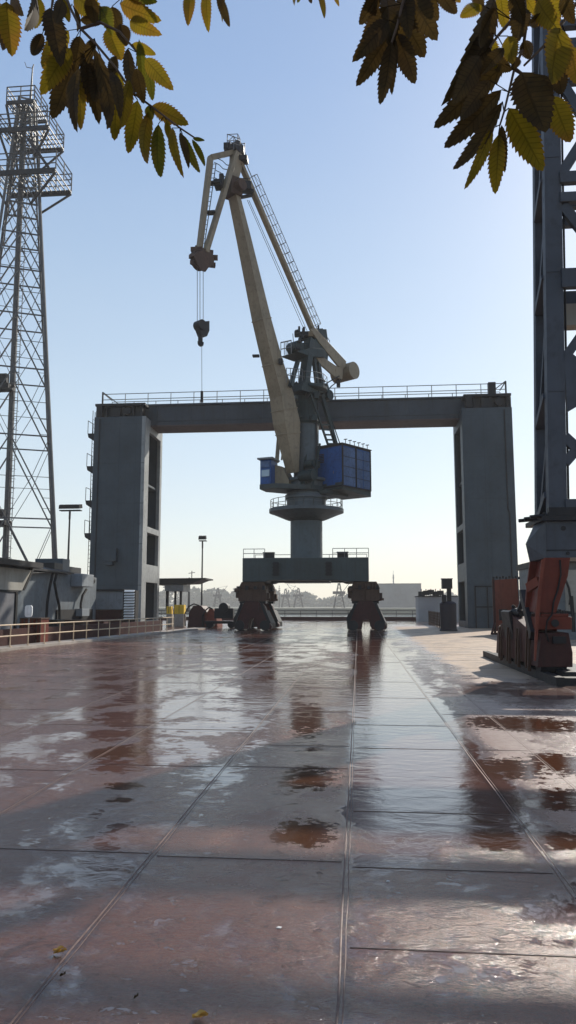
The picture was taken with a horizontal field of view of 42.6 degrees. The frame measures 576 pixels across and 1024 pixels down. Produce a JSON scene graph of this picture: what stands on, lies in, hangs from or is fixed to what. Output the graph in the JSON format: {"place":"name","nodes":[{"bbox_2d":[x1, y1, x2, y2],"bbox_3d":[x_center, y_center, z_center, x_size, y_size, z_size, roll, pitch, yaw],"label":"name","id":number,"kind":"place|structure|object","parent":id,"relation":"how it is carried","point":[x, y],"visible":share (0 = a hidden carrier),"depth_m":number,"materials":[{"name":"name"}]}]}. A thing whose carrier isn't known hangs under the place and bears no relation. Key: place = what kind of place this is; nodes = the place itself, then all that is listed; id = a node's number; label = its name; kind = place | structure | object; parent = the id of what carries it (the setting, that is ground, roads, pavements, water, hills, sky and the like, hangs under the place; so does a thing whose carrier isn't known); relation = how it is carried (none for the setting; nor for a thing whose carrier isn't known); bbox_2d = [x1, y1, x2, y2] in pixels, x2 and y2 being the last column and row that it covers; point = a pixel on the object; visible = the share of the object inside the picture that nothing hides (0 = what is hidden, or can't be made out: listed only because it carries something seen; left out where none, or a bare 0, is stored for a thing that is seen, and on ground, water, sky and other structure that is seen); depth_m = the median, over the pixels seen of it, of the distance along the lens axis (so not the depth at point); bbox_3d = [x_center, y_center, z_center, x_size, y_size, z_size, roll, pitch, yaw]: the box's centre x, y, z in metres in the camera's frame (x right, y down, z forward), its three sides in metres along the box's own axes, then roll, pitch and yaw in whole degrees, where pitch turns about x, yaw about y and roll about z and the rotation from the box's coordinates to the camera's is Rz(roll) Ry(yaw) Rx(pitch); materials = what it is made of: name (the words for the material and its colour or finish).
{"place":"outdoors","nodes":[
{"label":"outdoors","id":0,"kind":"place"},
{"bbox_2d":[0,63,72,560],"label":"lattice tower","id":1,"kind":"structure","parent":0,"point":[17,132],"depth_m":85.06,"materials":[{"name":"metal"}]},
{"bbox_2d":[49,619,64,626],"bbox_3d":[-11.876,5.896,36.834,1.180,1.060,0.880,-1,-7,5],"label":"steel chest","id":2,"kind":"object","parent":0,"point":[56,620],"visible":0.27,"depth_m":36.48,"materials":[{"name":"grey metal"}]},
{"bbox_2d":[64,620,89,625],"bbox_3d":[-12.126,6.580,41.834,1.480,0.960,0.980,-1,-7,5],"label":"steel chest","id":3,"kind":"object","parent":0,"point":[75,623],"visible":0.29,"depth_m":41.42,"materials":[{"name":"grey metal"}]},
{"bbox_2d":[0,620,162,645],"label":"wall","id":4,"kind":"structure","parent":0,"point":[15,640],"depth_m":38.04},
{"bbox_2d":[89,620,108,623],"bbox_3d":[-12.148,7.261,46.812,1.380,0.860,1.080,-1,-7,5],"label":"steel chest","id":5,"kind":"object","parent":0,"point":[100,622],"visible":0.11,"depth_m":46.34,"materials":[{"name":"grey metal"}]},
{"bbox_2d":[187,592,189,611],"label":"mast","id":6,"kind":"object","parent":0,"point":[188,601],"visible":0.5,"depth_m":201.75,"materials":[{"name":"metal"}]},
{"bbox_2d":[159,607,415,612],"bbox_3d":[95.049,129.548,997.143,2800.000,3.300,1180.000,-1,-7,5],"label":"bank","id":7,"kind":"structure","parent":0,"point":[300,608],"depth_m":416.91,"materials":[{"name":"grey concrete"}]},
{"bbox_2d":[213,586,225,607],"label":"crane","id":8,"kind":"object","parent":7,"relation":"on","point":[218,595],"visible":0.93,"depth_m":622.91,"materials":[{"name":"metal"}]},
{"bbox_2d":[281,586,294,606],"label":"crane","id":9,"kind":"object","parent":7,"relation":"on","point":[287,596],"visible":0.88,"depth_m":657.41,"materials":[{"name":"metal"}]},
{"bbox_2d":[287,584,303,606],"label":"crane","id":10,"kind":"object","parent":7,"relation":"on","point":[296,595],"visible":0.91,"depth_m":636.53,"materials":[{"name":"metal"}]},
{"bbox_2d":[159,586,519,606],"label":"wood","id":11,"kind":"object","parent":7,"relation":"on","point":[308,599],"visible":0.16,"depth_m":925.35,"materials":[{"name":"green plant"}]},
{"bbox_2d":[333,583,348,607],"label":"crane","id":12,"kind":"object","parent":7,"relation":"on","point":[340,592],"visible":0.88,"depth_m":494.37,"materials":[{"name":"metal"}]},
{"bbox_2d":[159,614,415,616],"bbox_3d":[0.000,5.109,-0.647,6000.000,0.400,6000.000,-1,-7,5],"label":"water","id":13,"kind":"structure","parent":0,"point":[330,615],"depth_m":374.27,"materials":[{"name":"grey liquid"}]},
{"bbox_2d":[0,620,575,1023],"bbox_3d":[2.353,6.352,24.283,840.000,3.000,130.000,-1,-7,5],"label":"deck","id":14,"kind":"structure","parent":0,"point":[170,939],"depth_m":5.80,"materials":[{"name":"paint"}]},
{"bbox_2d":[0,557,42,628],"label":"site cabin","id":15,"kind":"object","parent":14,"relation":"on","point":[15,576],"visible":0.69,"depth_m":37.52,"materials":[{"name":"grey metal"}]},
{"bbox_2d":[0,592,14,628],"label":"door","id":16,"kind":"structure","parent":15,"relation":"in","point":[7,599],"depth_m":36.98,"materials":[{"name":"grey paint"}]},
{"bbox_2d":[25,605,32,642],"bbox_3d":[-11.383,4.978,32.403,0.340,1.768,0.110,-1,-7,5],"label":"panel sign","id":17,"kind":"object","parent":14,"relation":"on","point":[28,611],"visible":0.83,"depth_m":32.43,"materials":[{"name":"white paint"}]},
{"bbox_2d":[19,618,49,642],"bbox_3d":[-11.759,5.482,34.288,1.013,1.142,1.010,-1,-7,5],"label":"steel crate","id":18,"kind":"object","parent":14,"relation":"on","point":[39,628],"visible":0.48,"depth_m":33.90,"materials":[{"name":"orange paint"}]},
{"bbox_2d":[23,558,96,619],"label":"plant building","id":19,"kind":"structure","parent":14,"relation":"on","point":[58,589],"depth_m":45.05,"materials":[{"name":"grey paint"}]},
{"bbox_2d":[56,609,92,619],"bbox_3d":[-13.460,6.922,46.752,0.095,1.517,5.924,-1,-7,5],"label":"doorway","id":20,"kind":"structure","parent":19,"relation":"in","point":[67,614],"depth_m":46.05,"materials":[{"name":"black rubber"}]},
{"bbox_2d":[53,945,66,953],"bbox_3d":[-1.154,2.218,3.741,0.071,0.032,0.038,-1,-7,5],"label":"fallen leaf","id":21,"kind":"object","parent":14,"relation":"on","point":[57,950],"visible":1,"depth_m":3.74,"materials":[{"name":"yellow plant"}]},
{"bbox_2d":[59,504,81,558],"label":"light mast","id":22,"kind":"object","parent":14,"relation":"on","point":[71,506],"visible":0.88,"depth_m":74.77,"materials":[{"name":"metal"}]},
{"bbox_2d":[0,627,207,651],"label":"kerb","id":23,"kind":"structure","parent":14,"relation":"on","point":[37,645],"depth_m":36.31,"materials":[{"name":"concrete"}]},
{"bbox_2d":[0,617,174,646],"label":"railing","id":24,"kind":"object","parent":23,"relation":"on","point":[73,631],"visible":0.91,"depth_m":35.77,"materials":[{"name":"beige metal"}]},
{"bbox_2d":[95,589,129,622],"bbox_3d":[-12.672,6.978,52.669,2.766,2.894,2.600,-1,-7,5],"label":"container","id":25,"kind":"object","parent":14,"relation":"on","point":[109,604],"visible":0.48,"depth_m":51.53,"materials":[{"name":"grey metal"}]},
{"bbox_2d":[123,590,138,621],"bbox_3d":[-11.009,6.891,51.732,0.827,2.830,0.960,-1,-7,5],"label":"slatted rack","id":26,"kind":"object","parent":14,"relation":"on","point":[131,603],"visible":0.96,"depth_m":51.43,"materials":[{"name":"white metal"}]},
{"bbox_2d":[166,606,172,626],"bbox_3d":[-10.072,8.890,62.962,0.435,1.686,0.800,-1,-7,5],"label":"cabinet","id":27,"kind":"object","parent":14,"relation":"on","point":[169,611],"visible":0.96,"depth_m":62.66,"materials":[{"name":"grey metal"}]},
{"bbox_2d":[174,605,185,626],"bbox_3d":[-9.180,8.813,62.887,0.849,1.821,0.800,-1,-7,5],"label":"cabinet","id":28,"kind":"object","parent":14,"relation":"on","point":[179,611],"visible":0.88,"depth_m":62.50,"materials":[{"name":"grey metal"}]},
{"bbox_2d":[159,571,212,606],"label":"canopy","id":29,"kind":"object","parent":14,"relation":"on","point":[176,585],"visible":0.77,"depth_m":67.15,"materials":[{"name":"grey metal"}]},
{"bbox_2d":[184,603,208,626],"bbox_3d":[-7.350,8.506,60.949,2.154,1.944,1.460,-1,-7,5],"label":"cable reel hood","id":30,"kind":"object","parent":14,"relation":"on","point":[195,615],"visible":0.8,"depth_m":60.37,"materials":[{"name":"black metal"}]},
{"bbox_2d":[192,1009,207,1017],"bbox_3d":[-0.378,2.143,3.150,0.059,0.032,0.042,6,-9,-40],"label":"fallen leaf","id":31,"kind":"object","parent":14,"relation":"on","point":[200,1013],"visible":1,"depth_m":3.15,"materials":[{"name":"yellow plant"}]},
{"bbox_2d":[198,536,206,605],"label":"light mast","id":32,"kind":"object","parent":14,"relation":"on","point":[202,539],"visible":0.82,"depth_m":87.20,"materials":[{"name":"metal"}]},
{"bbox_2d":[202,607,222,626],"bbox_3d":[-6.223,8.633,60.826,1.485,1.661,1.460,-1,-7,5],"label":"cable reel hood","id":33,"kind":"object","parent":14,"relation":"on","point":[210,614],"visible":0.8,"depth_m":60.27,"materials":[{"name":"orange paint"}]},
{"bbox_2d":[205,603,234,627],"bbox_3d":[-5.305,8.135,58.199,2.380,1.973,1.000,-1,-7,5],"label":"winch cart","id":34,"kind":"object","parent":14,"relation":"on","point":[224,611],"visible":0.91,"depth_m":57.76,"materials":[{"name":"metal"}]},
{"bbox_2d":[159,617,415,620],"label":"quay kerb","id":35,"kind":"structure","parent":14,"relation":"on","point":[344,618],"depth_m":88.43,"materials":[{"name":"grey concrete"}]},
{"bbox_2d":[159,610,415,616],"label":"railing","id":36,"kind":"object","parent":35,"relation":"on","point":[316,613],"visible":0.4,"depth_m":88.80,"materials":[{"name":"metal"}]},
{"bbox_2d":[189,134,386,630],"bbox_3d":[0.470,-9.716,55.416,13.268,36.696,15.176,-1,-7,5],"label":"portal crane","id":37,"kind":"object","parent":14,"relation":"on","point":[333,470],"visible":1,"depth_m":54.94,"materials":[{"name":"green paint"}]},
{"bbox_2d":[0,623,575,1023],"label":"weld seams","id":38,"kind":"object","parent":14,"relation":"on","point":[105,908],"visible":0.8,"depth_m":5.57,"materials":[{"name":"grey metal"}]},
{"bbox_2d":[0,628,575,956],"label":"plate joints","id":39,"kind":"object","parent":14,"relation":"on","point":[311,767],"visible":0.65,"depth_m":8.04,"materials":[{"name":"grey metal"}]},
{"bbox_2d":[0,0,575,193],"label":"tree","id":40,"kind":"object","parent":14,"relation":"on","point":[396,32],"visible":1,"depth_m":1.75,"materials":[{"name":"green plant"}]},
{"bbox_2d":[84,381,518,627],"bbox_3d":[0.874,-0.526,62.760,35.581,20.320,6.004,-1,-7,5],"label":"gantry frame","id":41,"kind":"object","parent":14,"relation":"on","point":[124,503],"visible":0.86,"depth_m":61.80,"materials":[{"name":"grey paint"}]},
{"bbox_2d":[415,589,458,621],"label":"white shed","id":42,"kind":"structure","parent":14,"relation":"on","point":[425,604],"depth_m":82.25,"materials":[{"name":"metal"}]},
{"bbox_2d":[439,578,457,630],"bbox_3d":[11.200,6.485,51.773,1.240,3.647,1.240,-1,-7,5],"label":"signal post","id":43,"kind":"object","parent":14,"relation":"on","point":[448,619],"visible":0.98,"depth_m":51.31,"materials":[{"name":"metal"}]},
{"bbox_2d":[491,576,519,634],"bbox_3d":[13.347,5.728,45.426,1.971,3.594,0.602,-1,-7,5],"label":"steel board","id":44,"kind":"object","parent":14,"relation":"on","point":[505,594],"visible":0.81,"depth_m":45.64,"materials":[{"name":"orange paint"}]},
{"bbox_2d":[483,0,575,686],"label":"crane leg","id":45,"kind":"object","parent":14,"relation":"on","point":[532,641],"visible":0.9,"depth_m":18.52,"materials":[{"name":"grey paint"}]},
{"bbox_2d":[516,561,575,639],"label":"grey shed","id":46,"kind":"structure","parent":14,"relation":"on","point":[567,602],"depth_m":38.36,"materials":[{"name":"paint"}]},
{"bbox_2d":[0,0,575,603],"label":"sky","id":47,"kind":"structure","parent":0,"point":[413,275],"materials":[{"name":"blue"}]},
{"bbox_2d":[377,575,420,607],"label":"warehouse","id":48,"kind":"structure","parent":0,"point":[398,595],"depth_m":551.23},
{"bbox_2d":[428,611,439,627],"bbox_3d":[12.935,9.420,65.410,0.107,1.250,18.099,-1,-7,8],"label":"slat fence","id":49,"kind":"object","parent":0,"point":[433,614],"visible":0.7,"depth_m":64.40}
]}

